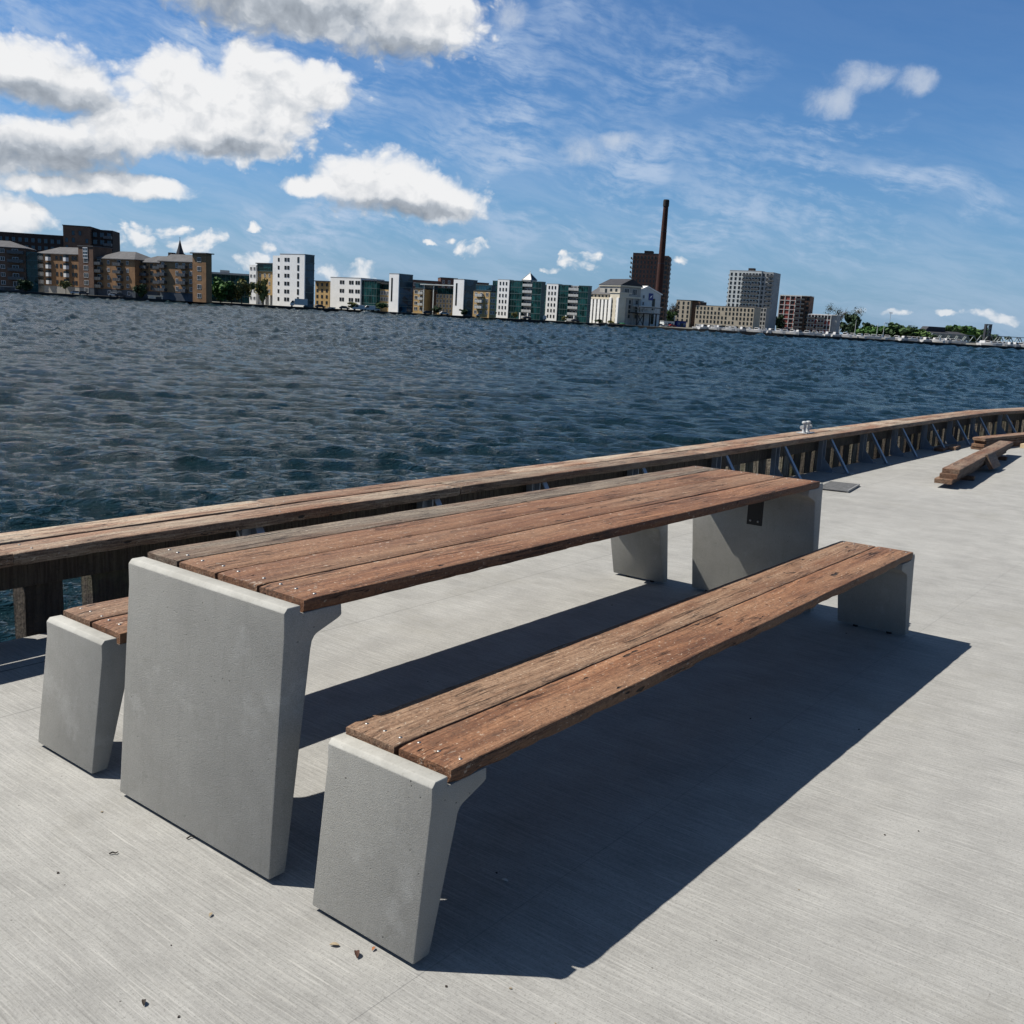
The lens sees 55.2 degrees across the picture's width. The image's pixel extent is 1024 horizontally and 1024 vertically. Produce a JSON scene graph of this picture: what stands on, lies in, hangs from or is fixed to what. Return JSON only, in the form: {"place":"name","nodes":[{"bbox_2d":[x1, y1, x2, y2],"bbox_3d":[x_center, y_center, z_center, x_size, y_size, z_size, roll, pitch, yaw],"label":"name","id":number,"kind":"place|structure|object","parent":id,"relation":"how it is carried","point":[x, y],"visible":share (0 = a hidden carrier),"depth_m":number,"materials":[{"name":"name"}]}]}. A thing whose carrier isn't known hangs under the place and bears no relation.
{"place":"outdoors","nodes":[
{"label":"outdoors","id":0,"kind":"place"},
{"bbox_2d":[43,292,975,344],"bbox_3d":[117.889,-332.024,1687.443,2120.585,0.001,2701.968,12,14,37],"label":"bank ground","id":1,"kind":"structure","parent":0,"point":[511,318],"depth_m":467.76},
{"bbox_2d":[0,286,23,290],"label":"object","id":2,"kind":"structure","parent":1,"relation":"on","point":[8,288],"depth_m":374.99,"materials":[{"name":"grey glass"}]},
{"bbox_2d":[0,240,43,291],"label":"apartment block","id":3,"kind":"structure","parent":1,"relation":"on","point":[19,261],"depth_m":382.87,"materials":[{"name":"grey brick"}]},
{"bbox_2d":[15,279,32,291],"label":"broadleaf tree","id":4,"kind":"object","parent":1,"relation":"on","point":[25,285],"visible":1,"depth_m":373.90,"materials":[{"name":"green plant"}]},
{"bbox_2d":[0,225,119,252],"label":"apartment block","id":5,"kind":"structure","parent":1,"relation":"on","point":[74,236],"depth_m":423.94,"materials":[{"name":"brick"}]},
{"bbox_2d":[58,280,71,289],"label":"broadleaf tree","id":6,"kind":"object","parent":1,"relation":"on","point":[64,284],"visible":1,"depth_m":378.71,"materials":[{"name":"green plant"}]},
{"bbox_2d":[38,245,213,302],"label":"brick flats","id":7,"kind":"structure","parent":1,"relation":"on","point":[99,270],"depth_m":394.95,"materials":[{"name":"brick"}]},
{"bbox_2d":[63,263,68,268],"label":"bay window","id":8,"kind":"structure","parent":7,"relation":"in","point":[65,265],"depth_m":408.57,"materials":[{"name":"white glass"}]},
{"bbox_2d":[83,247,87,258],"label":"stair window","id":9,"kind":"structure","parent":7,"relation":"in","point":[85,249],"depth_m":400.76,"materials":[{"name":"white glass"}]},
{"bbox_2d":[132,283,146,297],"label":"broadleaf tree","id":10,"kind":"object","parent":1,"relation":"on","point":[141,290],"visible":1,"depth_m":385.13,"materials":[{"name":"green plant"}]},
{"bbox_2d":[148,295,162,298],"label":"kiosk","id":11,"kind":"object","parent":1,"relation":"on","point":[154,297],"visible":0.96,"depth_m":385.09,"materials":[{"name":"grey glass"}]},
{"bbox_2d":[176,241,184,254],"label":"church spire","id":12,"kind":"structure","parent":1,"relation":"on","point":[180,250],"depth_m":542.93,"materials":[{"name":"metal"}]},
{"bbox_2d":[212,277,232,301],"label":"broadleaf tree","id":13,"kind":"object","parent":1,"relation":"on","point":[220,288],"visible":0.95,"depth_m":391.69,"materials":[{"name":"green plant"}]},
{"bbox_2d":[223,281,235,302],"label":"broadleaf tree","id":14,"kind":"object","parent":1,"relation":"on","point":[230,295],"visible":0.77,"depth_m":394.62,"materials":[{"name":"green plant"}]},
{"bbox_2d":[212,270,248,302],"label":"office building","id":15,"kind":"structure","parent":1,"relation":"on","point":[225,275],"depth_m":460.77,"materials":[{"name":"teal glass"}]},
{"bbox_2d":[234,278,254,303],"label":"broadleaf tree","id":16,"kind":"object","parent":1,"relation":"on","point":[242,285],"visible":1,"depth_m":392.83,"materials":[{"name":"green plant"}]},
{"bbox_2d":[254,278,268,304],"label":"broadleaf tree","id":17,"kind":"object","parent":1,"relation":"on","point":[261,288],"visible":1,"depth_m":394.38,"materials":[{"name":"green plant"}]},
{"bbox_2d":[249,254,314,307],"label":"white tower block","id":18,"kind":"structure","parent":1,"relation":"on","point":[290,277],"depth_m":411.75,"materials":[{"name":"white paint"}]},
{"bbox_2d":[290,298,307,306],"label":"box truck","id":19,"kind":"object","parent":1,"relation":"on","point":[295,301],"visible":1,"depth_m":399.01,"materials":[{"name":"white paint"}]},
{"bbox_2d":[314,277,388,311],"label":"office building","id":20,"kind":"structure","parent":1,"relation":"on","point":[337,292],"depth_m":438.19,"materials":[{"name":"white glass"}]},
{"bbox_2d":[347,302,358,309],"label":"broadleaf tree","id":21,"kind":"object","parent":1,"relation":"on","point":[351,304],"visible":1,"depth_m":404.68,"materials":[{"name":"green plant"}]},
{"bbox_2d":[352,305,364,309],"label":"van","id":22,"kind":"object","parent":1,"relation":"on","point":[361,307],"visible":1,"depth_m":405.11,"materials":[{"name":"white paint"}]},
{"bbox_2d":[364,305,374,310],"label":"van","id":23,"kind":"object","parent":1,"relation":"on","point":[367,307],"visible":0.98,"depth_m":407.08,"materials":[{"name":"white paint"}]},
{"bbox_2d":[375,302,388,311],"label":"broadleaf tree","id":24,"kind":"object","parent":1,"relation":"on","point":[379,305],"visible":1,"depth_m":410.86,"materials":[{"name":"green plant"}]},
{"bbox_2d":[388,273,412,312],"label":"white tower block","id":25,"kind":"structure","parent":1,"relation":"on","point":[400,291],"depth_m":421.18,"materials":[{"name":"white paint"}]},
{"bbox_2d":[413,283,453,314],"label":"office building","id":26,"kind":"structure","parent":1,"relation":"on","point":[427,296],"depth_m":452.30,"materials":[{"name":"paint"}]},
{"bbox_2d":[431,306,441,314],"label":"broadleaf tree","id":27,"kind":"object","parent":1,"relation":"on","point":[436,309],"visible":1,"depth_m":422.68,"materials":[{"name":"green plant"}]},
{"bbox_2d":[412,277,488,311],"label":"brick flats","id":28,"kind":"structure","parent":1,"relation":"on","point":[444,281],"depth_m":511.05,"materials":[{"name":"brown brick"}]},
{"bbox_2d":[452,279,495,317],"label":"white tower block","id":29,"kind":"structure","parent":1,"relation":"on","point":[472,297],"depth_m":431.81,"materials":[{"name":"white paint"}]},
{"bbox_2d":[455,283,457,305],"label":"slit window","id":30,"kind":"structure","parent":29,"relation":"in","point":[456,283],"depth_m":434.86,"materials":[{"name":"black glass"}]},
{"bbox_2d":[493,273,545,319],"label":"glass office block","id":31,"kind":"structure","parent":1,"relation":"on","point":[525,296],"depth_m":457.53,"materials":[{"name":"teal glass"}]},
{"bbox_2d":[544,283,591,322],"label":"glass office block","id":32,"kind":"structure","parent":1,"relation":"on","point":[570,302],"depth_m":470.80,"materials":[{"name":"teal glass"}]},
{"bbox_2d":[589,286,631,323],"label":"old mill","id":33,"kind":"object","parent":1,"relation":"on","point":[605,307],"visible":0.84,"depth_m":481.43,"materials":[{"name":"paint"}]},
{"bbox_2d":[599,279,662,326],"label":"mill tower","id":34,"kind":"structure","parent":1,"relation":"on","point":[643,307],"depth_m":482.64,"materials":[{"name":"paint"}]},
{"bbox_2d":[629,251,671,320],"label":"tower block","id":35,"kind":"structure","parent":1,"relation":"on","point":[644,267],"depth_m":580.75,"materials":[{"name":"red brick"}]},
{"bbox_2d":[656,199,668,325],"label":"factory chimney","id":36,"kind":"object","parent":1,"relation":"on","point":[660,272],"visible":0.87,"depth_m":520.69,"materials":[{"name":"brick"}]},
{"bbox_2d":[660,320,674,326],"bbox_3d":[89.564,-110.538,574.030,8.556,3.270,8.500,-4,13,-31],"label":"van","id":37,"kind":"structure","parent":1,"relation":"on","point":[667,322],"depth_m":570.34,"materials":[{"name":"white metal"}]},
{"bbox_2d":[666,310,677,320],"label":"broadleaf tree","id":38,"kind":"object","parent":1,"relation":"on","point":[670,316],"visible":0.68,"depth_m":622.84,"materials":[{"name":"green plant"}]},
{"bbox_2d":[667,303,678,319],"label":"broadleaf tree","id":39,"kind":"object","parent":1,"relation":"on","point":[674,308],"visible":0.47,"depth_m":663.93,"materials":[{"name":"green plant"}]},
{"bbox_2d":[673,320,686,327],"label":"container","id":40,"kind":"object","parent":1,"relation":"on","point":[679,323],"visible":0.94,"depth_m":589.67,"materials":[{"name":"blue metal"}]},
{"bbox_2d":[697,324,709,329],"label":"motorboat","id":41,"kind":"object","parent":1,"relation":"on","point":[704,327],"visible":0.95,"depth_m":442.52,"materials":[{"name":"white paint"}]},
{"bbox_2d":[708,325,719,329],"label":"motorboat","id":42,"kind":"object","parent":1,"relation":"on","point":[713,327],"visible":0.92,"depth_m":441.15,"materials":[{"name":"white paint"}]},
{"bbox_2d":[675,300,760,328],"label":"apartment block","id":43,"kind":"structure","parent":1,"relation":"on","point":[692,312],"depth_m":666.63,"materials":[{"name":"beige brick"}]},
{"bbox_2d":[722,326,733,330],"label":"motorboat","id":44,"kind":"object","parent":1,"relation":"on","point":[727,328],"visible":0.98,"depth_m":438.25,"materials":[{"name":"white paint"}]},
{"bbox_2d":[726,268,780,329],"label":"tower block","id":45,"kind":"structure","parent":1,"relation":"on","point":[751,287],"depth_m":720.98,"materials":[{"name":"concrete"}]},
{"bbox_2d":[743,273,771,328],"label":"window","id":46,"kind":"structure","parent":45,"relation":"in","point":[743,273],"depth_m":716.53,"materials":[{"name":"black glass"}]},
{"bbox_2d":[750,327,762,332],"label":"motorboat","id":47,"kind":"object","parent":1,"relation":"on","point":[757,330],"visible":0.96,"depth_m":434.68,"materials":[{"name":"white paint"}]},
{"bbox_2d":[772,329,784,333],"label":"motorboat","id":48,"kind":"object","parent":1,"relation":"on","point":[778,331],"visible":1,"depth_m":431.30,"materials":[{"name":"white paint"}]},
{"bbox_2d":[776,314,785,328],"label":"broadleaf tree","id":49,"kind":"object","parent":1,"relation":"on","point":[781,324],"visible":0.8,"depth_m":747.35,"materials":[{"name":"green plant"}]},
{"bbox_2d":[786,329,798,334],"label":"motorboat","id":50,"kind":"object","parent":1,"relation":"on","point":[791,332],"visible":0.98,"depth_m":431.72,"materials":[{"name":"white paint"}]},
{"bbox_2d":[777,295,840,333],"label":"apartment block","id":51,"kind":"structure","parent":1,"relation":"on","point":[796,311],"depth_m":744.02,"materials":[{"name":"brown brick"}]},
{"bbox_2d":[803,330,814,335],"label":"motorboat","id":52,"kind":"object","parent":1,"relation":"on","point":[807,333],"visible":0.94,"depth_m":432.10,"materials":[{"name":"white paint"}]},
{"bbox_2d":[830,332,841,336],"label":"motorboat","id":53,"kind":"object","parent":1,"relation":"on","point":[835,334],"visible":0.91,"depth_m":431.73,"materials":[{"name":"white paint"}]},
{"bbox_2d":[825,304,865,333],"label":"broadleaf tree","id":54,"kind":"object","parent":1,"relation":"on","point":[840,312],"visible":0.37,"depth_m":794.67,"materials":[{"name":"green plant"}]},
{"bbox_2d":[840,332,851,337],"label":"motorboat","id":55,"kind":"object","parent":1,"relation":"on","point":[845,335],"visible":0.98,"depth_m":431.68,"materials":[{"name":"white paint"}]},
{"bbox_2d":[839,322,853,333],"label":"broadleaf tree","id":56,"kind":"object","parent":1,"relation":"on","point":[844,327],"visible":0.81,"depth_m":775.34,"materials":[{"name":"green plant"}]},
{"bbox_2d":[844,313,861,332],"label":"broadleaf tree","id":57,"kind":"object","parent":1,"relation":"on","point":[854,318],"visible":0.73,"depth_m":780.22,"materials":[{"name":"green plant"}]},
{"bbox_2d":[855,333,866,338],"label":"motorboat","id":58,"kind":"object","parent":1,"relation":"on","point":[860,335],"visible":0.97,"depth_m":432.25,"materials":[{"name":"white paint"}]},
{"bbox_2d":[853,328,871,334],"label":"bush","id":59,"kind":"object","parent":1,"relation":"on","point":[860,330],"visible":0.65,"depth_m":449.18,"materials":[{"name":"green plant"}]},
{"bbox_2d":[862,322,876,330],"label":"broadleaf tree","id":60,"kind":"object","parent":1,"relation":"on","point":[867,324],"visible":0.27,"depth_m":794.93,"materials":[{"name":"green plant"}]},
{"bbox_2d":[864,334,874,338],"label":"motorboat","id":61,"kind":"object","parent":1,"relation":"on","point":[869,336],"visible":0.77,"depth_m":434.56,"materials":[{"name":"white paint"}]},
{"bbox_2d":[864,326,887,334],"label":"broadleaf tree","id":62,"kind":"object","parent":1,"relation":"on","point":[878,332],"visible":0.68,"depth_m":458.61,"materials":[{"name":"green plant"}]},
{"bbox_2d":[884,335,894,339],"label":"motorboat","id":63,"kind":"object","parent":1,"relation":"on","point":[889,337],"visible":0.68,"depth_m":437.49,"materials":[{"name":"white paint"}]},
{"bbox_2d":[884,322,918,336],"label":"broadleaf tree","id":64,"kind":"object","parent":1,"relation":"on","point":[896,329],"visible":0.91,"depth_m":456.91,"materials":[{"name":"green plant"}]},
{"bbox_2d":[907,336,916,341],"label":"motorboat","id":65,"kind":"object","parent":1,"relation":"on","point":[910,338],"visible":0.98,"depth_m":437.15,"materials":[{"name":"white paint"}]},
{"bbox_2d":[906,331,930,336],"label":"broadleaf tree","id":66,"kind":"object","parent":1,"relation":"on","point":[921,334],"visible":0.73,"depth_m":457.68,"materials":[{"name":"green plant"}]},
{"bbox_2d":[920,337,930,341],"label":"motorboat","id":67,"kind":"object","parent":1,"relation":"on","point":[926,339],"visible":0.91,"depth_m":441.46,"materials":[{"name":"white paint"}]},
{"bbox_2d":[931,338,944,342],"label":"motorboat","id":68,"kind":"object","parent":1,"relation":"on","point":[936,340],"visible":0.98,"depth_m":440.87,"materials":[{"name":"white paint"}]},
{"bbox_2d":[920,326,966,340],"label":"station hall","id":69,"kind":"structure","parent":1,"relation":"on","point":[930,329],"depth_m":953.33,"materials":[{"name":"concrete"}]},
{"bbox_2d":[931,333,977,342],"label":"truss bridge","id":70,"kind":"structure","parent":1,"relation":"on","point":[958,335],"depth_m":874.42,"materials":[{"name":"metal"}]},
{"bbox_2d":[950,339,960,343],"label":"motorboat","id":71,"kind":"object","parent":1,"relation":"on","point":[954,341],"visible":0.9,"depth_m":451.28,"materials":[{"name":"white paint"}]},
{"bbox_2d":[945,325,967,331],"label":"broadleaf tree","id":72,"kind":"object","parent":1,"relation":"on","point":[949,328],"visible":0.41,"depth_m":986.57,"materials":[{"name":"green plant"}]},
{"bbox_2d":[954,324,987,337],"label":"broadleaf tree","id":73,"kind":"object","parent":1,"relation":"on","point":[970,331],"visible":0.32,"depth_m":986.68,"materials":[{"name":"green plant"}]},
{"bbox_2d":[966,326,982,341],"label":"broadleaf tree","id":74,"kind":"object","parent":1,"relation":"on","point":[977,334],"visible":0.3,"depth_m":992.08,"materials":[{"name":"green plant"}]},
{"bbox_2d":[981,341,995,345],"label":"motorboat","id":75,"kind":"object","parent":1,"relation":"on","point":[988,343],"visible":0.96,"depth_m":449.24,"materials":[{"name":"white paint"}]},
{"bbox_2d":[977,335,1023,342],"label":"truss bridge","id":76,"kind":"structure","parent":1,"relation":"on","point":[1002,338],"depth_m":902.02,"materials":[{"name":"metal"}]},
{"bbox_2d":[982,324,992,340],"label":"lift tower","id":77,"kind":"structure","parent":76,"relation":"on","point":[989,328],"depth_m":887.04,"materials":[{"name":"metal"}]},
{"bbox_2d":[990,334,1011,340],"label":"broadleaf tree","id":78,"kind":"object","parent":1,"relation":"on","point":[994,336],"visible":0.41,"depth_m":989.63,"materials":[{"name":"green plant"}]},
{"bbox_2d":[0,439,1023,1023],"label":"quay deck","id":79,"kind":"structure","parent":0,"point":[662,851],"depth_m":2.89,"materials":[{"name":"concrete"}]},
{"bbox_2d":[38,525,667,773],"bbox_3d":[-0.327,0.389,4.607,0.372,0.466,3.661,11,13,38],"label":"bench","id":80,"kind":"object","parent":79,"relation":"on","point":[84,678],"visible":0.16,"depth_m":3.22,"materials":[{"name":"concrete"}]},
{"bbox_2d":[120,466,822,878],"bbox_3d":[0.250,0.345,4.162,0.743,0.760,3.710,11,13,38],"label":"picnic table","id":81,"kind":"object","parent":79,"relation":"on","point":[220,636],"visible":1,"depth_m":2.88,"materials":[{"name":"concrete"}]},
{"bbox_2d":[0,407,1023,638],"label":"quay bulwark","id":82,"kind":"object","parent":79,"relation":"on","point":[38,566],"visible":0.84,"depth_m":6.07,"materials":[{"name":"brown wood"}]},
{"bbox_2d":[796,421,814,433],"bbox_3d":[3.466,-1.001,11.530,0.128,0.144,0.277,10,13,36],"label":"mooring bollard","id":83,"kind":"object","parent":82,"relation":"on","point":[805,428],"visible":1,"depth_m":11.47,"materials":[{"name":"white metal"}]},
{"bbox_2d":[313,541,914,963],"bbox_3d":[0.787,0.596,3.737,0.371,0.466,3.661,11,13,38],"label":"bench","id":84,"kind":"object","parent":79,"relation":"on","point":[405,781],"visible":1,"depth_m":2.56,"materials":[{"name":"wood"}]},
{"bbox_2d":[823,481,859,492],"bbox_3d":[3.464,-0.268,10.374,0.319,0.026,0.620,8,12,29],"label":"hatch cover","id":85,"kind":"object","parent":79,"relation":"on","point":[838,486],"visible":0.89,"depth_m":10.32,"materials":[{"name":"metal"}]},
{"bbox_2d":[934,446,948,451],"bbox_3d":[6.525,-0.964,14.863,0.146,0.050,0.500,9,12,32],"label":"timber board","id":86,"kind":"object","parent":79,"relation":"on","point":[940,448],"visible":0.98,"depth_m":14.68,"materials":[{"name":"brown wood"}]},
{"bbox_2d":[960,475,974,480],"bbox_3d":[5.296,-0.412,11.536,0.290,0.050,0.100,9,12,32],"label":"timber bearer","id":87,"kind":"object","parent":79,"relation":"on","point":[969,477],"visible":0.49,"depth_m":11.45,"materials":[{"name":"brown wood"}]},
{"bbox_2d":[934,451,1005,484],"bbox_3d":[5.937,-0.618,12.528,0.192,0.056,4.500,9,12,32],"label":"timber board","id":88,"kind":"object","parent":87,"relation":"on","point":[938,479],"visible":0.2,"depth_m":10.72,"materials":[{"name":"brown wood"}]},
{"bbox_2d":[939,446,1010,478],"bbox_3d":[6.046,-0.682,12.625,0.191,0.053,4.600,9,12,32],"label":"timber board","id":89,"kind":"object","parent":88,"relation":"on","point":[949,476],"visible":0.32,"depth_m":10.96,"materials":[{"name":"brown wood"}]},
{"bbox_2d":[942,441,1012,473],"bbox_3d":[6.103,-0.742,12.680,0.192,0.057,4.650,9,12,32],"label":"timber board","id":90,"kind":"object","parent":89,"relation":"on","point":[962,465],"visible":0.94,"depth_m":11.91,"materials":[{"name":"brown wood"}]},
{"bbox_2d":[984,451,1000,469],"bbox_3d":[6.133,-0.655,12.500,0.056,0.205,0.520,-25,-8,36],"label":"timber offcut","id":91,"kind":"object","parent":79,"relation":"on","point":[992,461],"visible":0.99,"depth_m":12.37,"materials":[{"name":"brown wood"}]},
{"bbox_2d":[970,443,1021,449],"bbox_3d":[8.385,-1.140,16.293,3.200,0.050,0.206,-7,14,-43],"label":"timber board","id":92,"kind":"object","parent":79,"relation":"on","point":[980,448],"visible":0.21,"depth_m":15.25,"materials":[{"name":"brown wood"}]},
{"bbox_2d":[971,440,1023,446],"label":"timber board","id":93,"kind":"object","parent":92,"relation":"on","point":[986,445],"visible":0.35,"depth_m":15.23,"materials":[{"name":"brown wood"}]},
{"bbox_2d":[974,437,1023,443],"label":"timber board","id":94,"kind":"object","parent":93,"relation":"on","point":[995,441],"visible":0.54,"depth_m":15.41,"materials":[{"name":"brown wood"}]},
{"bbox_2d":[972,432,1023,440],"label":"timber board","id":95,"kind":"object","parent":94,"relation":"on","point":[1000,436],"visible":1,"depth_m":15.59,"materials":[{"name":"brown wood"}]},
{"bbox_2d":[0,292,1023,641],"bbox_3d":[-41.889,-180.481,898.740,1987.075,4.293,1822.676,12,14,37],"label":"water","id":96,"kind":"structure","parent":0,"point":[114,408],"depth_m":39.85,"materials":[{"name":"blue liquid"}]},
{"bbox_2d":[0,290,1023,349],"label":"quay wall","id":97,"kind":"structure","parent":0,"point":[463,317],"depth_m":427.51,"materials":[{"name":"grey concrete"}]},
{"bbox_2d":[0,0,1023,342],"label":"sky","id":98,"kind":"structure","parent":0,"point":[867,154],"materials":[{"name":"blue"}]},
{"bbox_2d":[948,444,960,449],"bbox_3d":[6.854,-1.007,15.178,0.136,0.049,0.550,9,12,31],"label":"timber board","id":99,"kind":"object","parent":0,"point":[953,446],"visible":0.96,"depth_m":15.01,"materials":[{"name":"brown wood"}]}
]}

